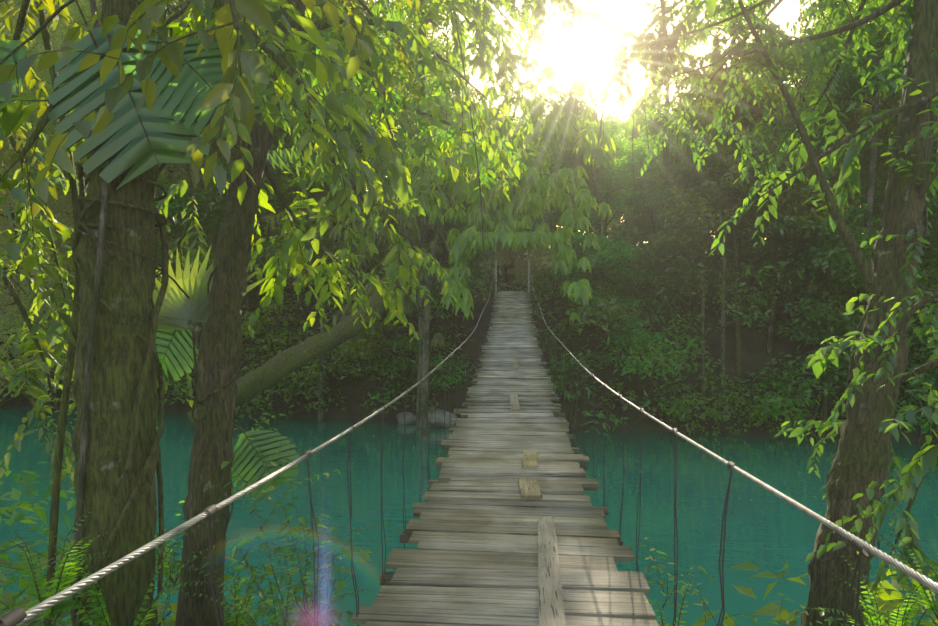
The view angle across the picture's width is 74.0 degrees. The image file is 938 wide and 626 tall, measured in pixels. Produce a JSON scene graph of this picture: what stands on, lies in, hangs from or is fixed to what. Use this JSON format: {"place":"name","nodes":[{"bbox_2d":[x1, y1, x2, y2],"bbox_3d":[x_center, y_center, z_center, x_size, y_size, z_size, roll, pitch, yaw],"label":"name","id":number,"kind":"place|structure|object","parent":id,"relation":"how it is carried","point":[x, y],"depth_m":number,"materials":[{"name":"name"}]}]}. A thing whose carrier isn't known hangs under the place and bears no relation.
{"place":"outdoors","nodes":[
{"label":"outdoors","id":0,"kind":"place"},
{"bbox_2d":[13,0,872,242],"label":"sky","id":1,"kind":"structure","parent":0,"point":[636,24],"materials":[{"name":"white"}]},
{"bbox_2d":[0,407,937,625],"bbox_3d":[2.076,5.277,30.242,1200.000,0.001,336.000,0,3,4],"label":"river water","id":2,"kind":"structure","parent":0,"point":[772,533],"depth_m":19.07,"materials":[{"name":"teal liquid"}]},
{"bbox_2d":[428,408,457,427],"bbox_3d":[-1.421,4.949,29.496,1.942,0.813,1.564,0,3,4],"label":"rock","id":3,"kind":"object","parent":2,"relation":"in","point":[439,418],"depth_m":29.04,"materials":[{"name":"grey stone"}]},
{"bbox_2d":[403,49,615,439],"bbox_3d":[1.237,-1.468,23.268,8.173,15.933,5.551,1,3,13],"label":"tree","id":4,"kind":"object","parent":2,"relation":"in","point":[499,234],"depth_m":22.51,"materials":[{"name":"green plant"}]},
{"bbox_2d":[0,260,937,625],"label":"bridge cables","id":5,"kind":"object","parent":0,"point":[18,616],"depth_m":2.33,"materials":[{"name":"metal"}]},
{"bbox_2d":[351,291,658,625],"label":"bridge deck","id":6,"kind":"structure","parent":5,"relation":"hanging from","point":[508,527],"depth_m":4.58,"materials":[{"name":"grey wood"}]},
{"bbox_2d":[0,244,937,442],"bbox_3d":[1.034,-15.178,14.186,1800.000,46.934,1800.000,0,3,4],"label":"terrain","id":7,"kind":"structure","parent":0,"point":[754,349],"depth_m":30.43,"materials":[{"name":"green plant"}]},
{"bbox_2d":[0,271,38,345],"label":"shrub","id":8,"kind":"object","parent":7,"relation":"on","point":[11,299],"depth_m":34.59,"materials":[{"name":"green plant"}]},
{"bbox_2d":[0,298,39,359],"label":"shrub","id":9,"kind":"object","parent":7,"relation":"on","point":[1,334],"depth_m":34.94,"materials":[{"name":"green plant"}]},
{"bbox_2d":[0,51,61,236],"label":"leaves","id":10,"kind":"object","parent":7,"relation":"on","point":[1,212],"depth_m":36.28,"materials":[{"name":"green plant"}]},
{"bbox_2d":[0,309,63,406],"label":"shrub","id":11,"kind":"object","parent":7,"relation":"on","point":[12,391],"depth_m":33.72,"materials":[{"name":"green plant"}]},
{"bbox_2d":[0,342,70,407],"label":"shrub","id":12,"kind":"object","parent":7,"relation":"on","point":[17,367],"depth_m":32.68,"materials":[{"name":"green plant"}]},
{"bbox_2d":[0,241,71,320],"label":"shrub","id":13,"kind":"object","parent":7,"relation":"on","point":[25,290],"depth_m":34.40,"materials":[{"name":"green plant"}]},
{"bbox_2d":[0,104,73,259],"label":"leaves","id":14,"kind":"object","parent":7,"relation":"on","point":[49,198],"depth_m":34.19,"materials":[{"name":"green plant"}]},
{"bbox_2d":[0,463,76,625],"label":"shrub","id":15,"kind":"object","parent":7,"relation":"on","point":[28,479],"depth_m":9.83,"materials":[{"name":"green plant"}]},
{"bbox_2d":[0,89,77,322],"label":"leaves","id":16,"kind":"object","parent":7,"relation":"on","point":[8,153],"depth_m":34.41,"materials":[{"name":"green plant"}]},
{"bbox_2d":[0,321,77,399],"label":"shrub","id":17,"kind":"object","parent":7,"relation":"on","point":[18,340],"depth_m":32.54,"materials":[{"name":"green plant"}]},
{"bbox_2d":[0,288,78,339],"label":"shrub","id":18,"kind":"object","parent":7,"relation":"on","point":[40,315],"depth_m":33.01,"materials":[{"name":"green plant"}]},
{"bbox_2d":[0,0,85,308],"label":"leaves","id":19,"kind":"object","parent":7,"relation":"on","point":[39,38],"depth_m":34.35,"materials":[{"name":"green plant"}]},
{"bbox_2d":[16,135,86,249],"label":"leaves","id":20,"kind":"object","parent":7,"relation":"on","point":[53,207],"depth_m":34.19,"materials":[{"name":"green plant"}]},
{"bbox_2d":[4,0,174,310],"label":"tree","id":21,"kind":"object","parent":7,"relation":"on","point":[79,21],"depth_m":33.71,"materials":[{"name":"green plant"}]},
{"bbox_2d":[0,0,191,126],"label":"leaves","id":22,"kind":"object","parent":7,"relation":"on","point":[60,28],"depth_m":44.76,"materials":[{"name":"green plant"}]},
{"bbox_2d":[6,2,196,283],"bbox_3d":[-18.353,-7.709,33.192,10.793,17.143,9.392,0,3,-1],"label":"tree","id":23,"kind":"object","parent":7,"relation":"on","point":[32,118],"depth_m":31.40,"materials":[{"name":"green plant"}]},
{"bbox_2d":[13,161,200,356],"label":"leaves","id":24,"kind":"object","parent":7,"relation":"on","point":[68,263],"depth_m":31.34,"materials":[{"name":"green plant"}]},
{"bbox_2d":[0,535,276,625],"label":"shrub","id":25,"kind":"object","parent":7,"relation":"on","point":[7,597],"depth_m":7.94,"materials":[{"name":"green plant"}]},
{"bbox_2d":[39,1,273,274],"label":"tree","id":26,"kind":"object","parent":7,"relation":"on","point":[176,168],"depth_m":32.74,"materials":[{"name":"green plant"}]},
{"bbox_2d":[155,173,217,280],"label":"leaves","id":27,"kind":"object","parent":7,"relation":"on","point":[177,205],"depth_m":31.61,"materials":[{"name":"green plant"}]},
{"bbox_2d":[157,332,275,409],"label":"shrub","id":28,"kind":"object","parent":7,"relation":"on","point":[180,385],"depth_m":31.09,"materials":[{"name":"green plant"}]},
{"bbox_2d":[0,0,460,625],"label":"tree","id":29,"kind":"object","parent":7,"relation":"on","point":[118,386],"depth_m":4.33,"materials":[{"name":"green plant"}]},
{"bbox_2d":[0,0,298,498],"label":"fronds","id":30,"kind":"object","parent":29,"relation":"attached to","point":[146,139],"depth_m":4.21,"materials":[{"name":"green plant"}]},
{"bbox_2d":[172,99,326,337],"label":"leaves","id":31,"kind":"object","parent":7,"relation":"on","point":[215,217],"depth_m":32.22,"materials":[{"name":"green plant"}]},
{"bbox_2d":[166,40,341,266],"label":"leaves","id":32,"kind":"object","parent":7,"relation":"on","point":[285,183],"depth_m":32.26,"materials":[{"name":"green plant"}]},
{"bbox_2d":[206,255,304,326],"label":"leaves","id":33,"kind":"object","parent":7,"relation":"on","point":[287,294],"depth_m":33.45,"materials":[{"name":"green plant"}]},
{"bbox_2d":[179,186,332,304],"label":"leaves","id":34,"kind":"object","parent":7,"relation":"on","point":[264,251],"depth_m":32.46,"materials":[{"name":"green plant"}]},
{"bbox_2d":[168,1,381,307],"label":"tree","id":35,"kind":"object","parent":7,"relation":"on","point":[255,302],"depth_m":34.23,"materials":[{"name":"green plant"}]},
{"bbox_2d":[241,299,315,351],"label":"shrub","id":36,"kind":"object","parent":7,"relation":"on","point":[275,308],"depth_m":32.02,"materials":[{"name":"green plant"}]},
{"bbox_2d":[248,262,314,297],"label":"shrub","id":37,"kind":"object","parent":7,"relation":"on","point":[290,283],"depth_m":34.47,"materials":[{"name":"green plant"}]},
{"bbox_2d":[234,335,358,422],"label":"shrub","id":38,"kind":"object","parent":7,"relation":"on","point":[252,402],"depth_m":30.00,"materials":[{"name":"green plant"}]},
{"bbox_2d":[241,326,360,408],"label":"shrub","id":39,"kind":"object","parent":7,"relation":"on","point":[299,342],"depth_m":31.06,"materials":[{"name":"green plant"}]},
{"bbox_2d":[276,294,379,356],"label":"shrub","id":40,"kind":"object","parent":7,"relation":"on","point":[332,301],"depth_m":31.93,"materials":[{"name":"green plant"}]},
{"bbox_2d":[255,0,417,309],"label":"tree","id":41,"kind":"object","parent":7,"relation":"on","point":[315,18],"depth_m":32.80,"materials":[{"name":"green plant"}]},
{"bbox_2d":[266,150,411,367],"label":"leaves","id":42,"kind":"object","parent":7,"relation":"on","point":[366,341],"depth_m":29.84,"materials":[{"name":"green plant"}]},
{"bbox_2d":[280,59,400,291],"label":"leaves","id":43,"kind":"object","parent":7,"relation":"on","point":[318,197],"depth_m":34.38,"materials":[{"name":"green plant"}]},
{"bbox_2d":[324,343,385,389],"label":"shrub","id":44,"kind":"object","parent":7,"relation":"on","point":[355,365],"depth_m":31.03,"materials":[{"name":"green plant"}]},
{"bbox_2d":[283,341,438,419],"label":"shrub","id":45,"kind":"object","parent":7,"relation":"on","point":[366,402],"depth_m":30.45,"materials":[{"name":"green plant"}]},
{"bbox_2d":[241,0,486,286],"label":"tree","id":46,"kind":"object","parent":7,"relation":"on","point":[436,48],"depth_m":38.11,"materials":[{"name":"green plant"}]},
{"bbox_2d":[273,192,459,420],"bbox_3d":[-4.446,0.342,28.876,8.963,11.917,4.280,1,3,19],"label":"tree","id":47,"kind":"object","parent":7,"relation":"on","point":[383,240],"depth_m":28.49,"materials":[{"name":"green plant"}]},
{"bbox_2d":[318,0,428,279],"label":"leaves","id":48,"kind":"object","parent":7,"relation":"on","point":[389,7],"depth_m":35.42,"materials":[{"name":"green plant"}]},
{"bbox_2d":[351,134,431,325],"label":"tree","id":49,"kind":"object","parent":7,"relation":"on","point":[372,161],"depth_m":31.52,"materials":[{"name":"green plant"}]},
{"bbox_2d":[75,0,716,625],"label":"tree","id":50,"kind":"object","parent":7,"relation":"on","point":[217,336],"depth_m":6.18,"materials":[{"name":"green plant"}]},
{"bbox_2d":[153,244,265,413],"bbox_3d":[-2.816,0.619,6.310,1.515,2.663,0.506,0,3,4],"label":"fan palm leaf","id":51,"kind":"object","parent":50,"relation":"attached to","point":[179,310],"depth_m":6.14,"materials":[{"name":"green plant"}]},
{"bbox_2d":[251,37,442,227],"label":"leaves","id":52,"kind":"object","parent":50,"relation":"attached to","point":[285,153],"depth_m":7.48,"materials":[{"name":"green plant"}]},
{"bbox_2d":[396,412,415,423],"bbox_3d":[-3.007,5.095,30.025,1.066,0.677,0.718,0,3,4],"label":"rock","id":53,"kind":"object","parent":7,"relation":"on","point":[410,418],"depth_m":29.77,"materials":[{"name":"grey stone"}]},
{"bbox_2d":[365,82,453,191],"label":"tree","id":54,"kind":"object","parent":7,"relation":"on","point":[443,109],"depth_m":41.63,"materials":[{"name":"green plant"}]},
{"bbox_2d":[345,320,480,387],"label":"shrub","id":55,"kind":"object","parent":7,"relation":"on","point":[399,335],"depth_m":30.09,"materials":[{"name":"green plant"}]},
{"bbox_2d":[371,3,455,159],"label":"tree","id":56,"kind":"object","parent":7,"relation":"on","point":[440,22],"depth_m":56.82,"materials":[{"name":"green plant"}]},
{"bbox_2d":[370,331,471,409],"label":"shrub","id":57,"kind":"object","parent":7,"relation":"on","point":[432,380],"depth_m":29.95,"materials":[{"name":"green plant"}]},
{"bbox_2d":[381,357,470,410],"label":"shrub","id":58,"kind":"object","parent":7,"relation":"on","point":[412,379],"depth_m":30.34,"materials":[{"name":"green plant"}]},
{"bbox_2d":[375,130,501,318],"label":"tree","id":59,"kind":"object","parent":7,"relation":"on","point":[448,226],"depth_m":30.50,"materials":[{"name":"green plant"}]},
{"bbox_2d":[398,38,489,131],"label":"tree","id":60,"kind":"object","parent":7,"relation":"on","point":[470,92],"depth_m":60.24,"materials":[{"name":"green plant"}]},
{"bbox_2d":[339,0,563,345],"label":"tall palm","id":61,"kind":"object","parent":7,"relation":"on","point":[395,7],"depth_m":32.93,"materials":[{"name":"green plant"}]},
{"bbox_2d":[5,0,901,304],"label":"vine lianas","id":62,"kind":"object","parent":7,"relation":"on","point":[603,122],"depth_m":29.39,"materials":[{"name":"green plant"}]},
{"bbox_2d":[362,261,545,347],"bbox_3d":[-0.866,-0.617,31.444,6.969,4.814,8.026,-3,4,-43],"label":"shrub","id":63,"kind":"object","parent":7,"relation":"on","point":[441,314],"depth_m":31.14,"materials":[{"name":"green plant"}]},
{"bbox_2d":[0,0,935,428],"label":"tree trunks","id":64,"kind":"object","parent":7,"relation":"on","point":[270,372],"depth_m":23.80,"materials":[{"name":"brown plant"}]},
{"bbox_2d":[0,391,937,625],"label":"undergrowth plants","id":65,"kind":"object","parent":7,"relation":"on","point":[241,613],"depth_m":4.69,"materials":[{"name":"green plant"}]},
{"bbox_2d":[432,251,523,320],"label":"shrub","id":66,"kind":"object","parent":7,"relation":"on","point":[471,281],"depth_m":31.36,"materials":[{"name":"green plant"}]},
{"bbox_2d":[482,201,542,290],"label":"tree","id":67,"kind":"object","parent":7,"relation":"on","point":[517,262],"depth_m":39.26,"materials":[{"name":"green plant"}]},
{"bbox_2d":[494,114,557,283],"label":"tree","id":68,"kind":"object","parent":7,"relation":"on","point":[545,261],"depth_m":46.75,"materials":[{"name":"green plant"}]},
{"bbox_2d":[512,264,573,305],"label":"shrub","id":69,"kind":"object","parent":7,"relation":"on","point":[537,282],"depth_m":33.35,"materials":[{"name":"green plant"}]},
{"bbox_2d":[497,79,620,299],"bbox_3d":[4.899,-6.021,34.777,7.380,12.450,7.890,-1,-7,-5],"label":"tree","id":70,"kind":"object","parent":7,"relation":"on","point":[551,221],"depth_m":33.25,"materials":[{"name":"green plant"}]},
{"bbox_2d":[535,319,618,375],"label":"shrub","id":71,"kind":"object","parent":7,"relation":"on","point":[553,340],"depth_m":29.95,"materials":[{"name":"green plant"}]},
{"bbox_2d":[531,138,632,272],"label":"tree","id":72,"kind":"object","parent":7,"relation":"on","point":[602,227],"depth_m":43.57,"materials":[{"name":"green plant"}]},
{"bbox_2d":[541,344,631,435],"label":"shrub","id":73,"kind":"object","parent":7,"relation":"on","point":[582,358],"depth_m":28.38,"materials":[{"name":"green plant"}]},
{"bbox_2d":[545,227,665,365],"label":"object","id":74,"kind":"object","parent":7,"relation":"on","point":[607,245],"depth_m":29.13,"materials":[{"name":"green plant"}]},
{"bbox_2d":[509,239,709,357],"bbox_3d":[6.862,-0.824,30.640,9.053,5.980,10.789,0,3,-9],"label":"shrub","id":75,"kind":"object","parent":7,"relation":"on","point":[601,316],"depth_m":28.48,"materials":[{"name":"green plant"}]},
{"bbox_2d":[541,131,680,284],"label":"tree","id":76,"kind":"object","parent":7,"relation":"on","point":[604,196],"depth_m":30.27,"materials":[{"name":"green plant"}]},
{"bbox_2d":[552,270,670,313],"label":"shrub","id":77,"kind":"object","parent":7,"relation":"on","point":[599,279],"depth_m":30.46,"materials":[{"name":"green plant"}]},
{"bbox_2d":[580,111,650,236],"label":"tree","id":78,"kind":"object","parent":7,"relation":"on","point":[607,128],"depth_m":36.63,"materials":[{"name":"green plant"}]},
{"bbox_2d":[552,322,709,430],"bbox_3d":[7.372,2.960,29.328,7.624,5.472,6.619,1,3,18],"label":"shrub","id":79,"kind":"object","parent":7,"relation":"on","point":[613,337],"depth_m":28.30,"materials":[{"name":"green plant"}]},
{"bbox_2d":[612,95,674,264],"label":"tree","id":80,"kind":"object","parent":7,"relation":"on","point":[662,99],"depth_m":52.88,"materials":[{"name":"green plant"}]},
{"bbox_2d":[570,301,725,390],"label":"shrub","id":81,"kind":"object","parent":7,"relation":"on","point":[672,352],"depth_m":28.08,"materials":[{"name":"green plant"}]},
{"bbox_2d":[588,151,708,295],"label":"tree","id":82,"kind":"object","parent":7,"relation":"on","point":[649,220],"depth_m":33.03,"materials":[{"name":"green plant"}]},
{"bbox_2d":[617,136,703,286],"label":"tree","id":83,"kind":"object","parent":7,"relation":"on","point":[638,152],"depth_m":35.04,"materials":[{"name":"green plant"}]},
{"bbox_2d":[614,27,741,315],"bbox_3d":[10.082,-6.553,31.276,5.955,13.946,6.082,0,3,8],"label":"palm","id":84,"kind":"object","parent":7,"relation":"on","point":[702,36],"depth_m":31.12,"materials":[{"name":"green plant"}]},
{"bbox_2d":[587,334,769,433],"bbox_3d":[9.411,3.383,28.487,7.239,4.715,6.074,-1,3,-15],"label":"shrub","id":85,"kind":"object","parent":7,"relation":"on","point":[674,387],"depth_m":27.89,"materials":[{"name":"green plant"}]},
{"bbox_2d":[625,97,734,317],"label":"tree","id":86,"kind":"object","parent":7,"relation":"on","point":[654,126],"depth_m":30.45,"materials":[{"name":"green plant"}]},
{"bbox_2d":[628,253,772,358],"bbox_3d":[10.389,-0.357,29.617,6.239,5.107,7.186,1,3,12],"label":"shrub","id":87,"kind":"object","parent":7,"relation":"on","point":[662,294],"depth_m":29.42,"materials":[{"name":"green plant"}]},
{"bbox_2d":[659,391,752,436],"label":"shrub","id":88,"kind":"object","parent":7,"relation":"on","point":[684,417],"depth_m":27.51,"materials":[{"name":"green plant"}]},
{"bbox_2d":[662,112,755,253],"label":"tree","id":89,"kind":"object","parent":7,"relation":"on","point":[715,135],"depth_m":32.52,"materials":[{"name":"green plant"}]},
{"bbox_2d":[639,0,806,240],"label":"tree","id":90,"kind":"object","parent":7,"relation":"on","point":[711,34],"depth_m":34.30,"materials":[{"name":"green plant"}]},
{"bbox_2d":[663,82,816,298],"bbox_3d":[14.114,-6.133,31.795,7.462,12.184,9.005,-4,0,41],"label":"tree","id":91,"kind":"object","parent":7,"relation":"on","point":[720,169],"depth_m":29.92,"materials":[{"name":"green plant"}]},
{"bbox_2d":[653,224,830,305],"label":"shrub","id":92,"kind":"object","parent":7,"relation":"on","point":[701,265],"depth_m":29.19,"materials":[{"name":"green plant"}]},
{"bbox_2d":[680,263,804,337],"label":"shrub","id":93,"kind":"object","parent":7,"relation":"on","point":[759,282],"depth_m":29.15,"materials":[{"name":"green plant"}]},
{"bbox_2d":[644,57,861,375],"bbox_3d":[12.187,-3.864,28.263,8.839,14.621,7.325,0,6,12],"label":"tree","id":94,"kind":"object","parent":7,"relation":"on","point":[791,202],"depth_m":27.15,"materials":[{"name":"green plant"}]},
{"bbox_2d":[583,0,937,625],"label":"tree","id":95,"kind":"object","parent":7,"relation":"on","point":[858,480],"depth_m":5.68,"materials":[{"name":"green plant"}]},
{"bbox_2d":[690,235,858,335],"bbox_3d":[14.676,-1.436,29.547,6.991,5.024,8.332,2,4,39],"label":"shrub","id":96,"kind":"object","parent":7,"relation":"on","point":[753,296],"depth_m":28.37,"materials":[{"name":"green plant"}]},
{"bbox_2d":[736,390,817,437],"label":"shrub","id":97,"kind":"object","parent":7,"relation":"on","point":[759,416],"depth_m":27.00,"materials":[{"name":"green plant"}]},
{"bbox_2d":[665,561,937,625],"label":"shrub","id":98,"kind":"object","parent":7,"relation":"on","point":[886,606],"depth_m":6.38,"materials":[{"name":"green plant"}]},
{"bbox_2d":[713,0,895,305],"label":"tree","id":99,"kind":"object","parent":7,"relation":"on","point":[882,148],"depth_m":28.80,"materials":[{"name":"green plant"}]},
{"bbox_2d":[735,32,885,190],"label":"tree","id":100,"kind":"object","parent":7,"relation":"on","point":[748,133],"depth_m":33.51,"materials":[{"name":"green plant"}]},
{"bbox_2d":[705,196,922,317],"bbox_3d":[15.620,-2.652,29.901,10.025,6.344,8.411,2,4,35],"label":"foliage","id":101,"kind":"object","parent":7,"relation":"on","point":[849,220],"depth_m":28.19,"materials":[{"name":"green plant"}]},
{"bbox_2d":[731,344,937,441],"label":"shrub","id":102,"kind":"object","parent":7,"relation":"on","point":[779,384],"depth_m":26.60,"materials":[{"name":"green plant"}]},
{"bbox_2d":[749,209,925,404],"bbox_3d":[15.503,0.346,26.953,6.756,9.676,6.344,2,4,40],"label":"tree","id":103,"kind":"object","parent":7,"relation":"on","point":[817,323],"depth_m":26.31,"materials":[{"name":"green plant"}]},
{"bbox_2d":[739,213,937,314],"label":"foliage","id":104,"kind":"object","parent":7,"relation":"on","point":[926,273],"depth_m":28.36,"materials":[{"name":"green plant"}]},
{"bbox_2d":[769,0,910,331],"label":"tree","id":105,"kind":"object","parent":7,"relation":"on","point":[871,179],"depth_m":27.25,"materials":[{"name":"green plant"}]},
{"bbox_2d":[752,228,937,336],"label":"foliage","id":106,"kind":"object","parent":7,"relation":"on","point":[834,286],"depth_m":27.64,"materials":[{"name":"green plant"}]},
{"bbox_2d":[761,4,937,287],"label":"tree","id":107,"kind":"object","parent":7,"relation":"on","point":[880,165],"depth_m":30.01,"materials":[{"name":"green plant"}]},
{"bbox_2d":[796,373,907,422],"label":"shrub","id":108,"kind":"object","parent":7,"relation":"on","point":[843,390],"depth_m":27.04,"materials":[{"name":"green plant"}]},
{"bbox_2d":[806,0,937,314],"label":"tree","id":109,"kind":"object","parent":7,"relation":"on","point":[892,91],"depth_m":27.20,"materials":[{"name":"green plant"}]},
{"bbox_2d":[815,214,937,293],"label":"foliage","id":110,"kind":"object","parent":7,"relation":"on","point":[880,229],"depth_m":29.80,"materials":[{"name":"green plant"}]},
{"bbox_2d":[844,170,937,293],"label":"tree","id":111,"kind":"object","parent":7,"relation":"on","point":[880,188],"depth_m":28.49,"materials":[{"name":"green plant"}]},
{"bbox_2d":[893,369,937,441],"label":"shrub","id":112,"kind":"object","parent":7,"relation":"on","point":[935,425],"depth_m":26.29,"materials":[{"name":"green plant"}]},
{"bbox_2d":[899,338,937,412],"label":"shrub","id":113,"kind":"object","parent":7,"relation":"on","point":[935,370],"depth_m":26.69,"materials":[{"name":"green plant"}]},
{"bbox_2d":[907,314,937,369],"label":"shrub","id":114,"kind":"object","parent":7,"relation":"on","point":[917,342],"depth_m":27.23,"materials":[{"name":"green plant"}]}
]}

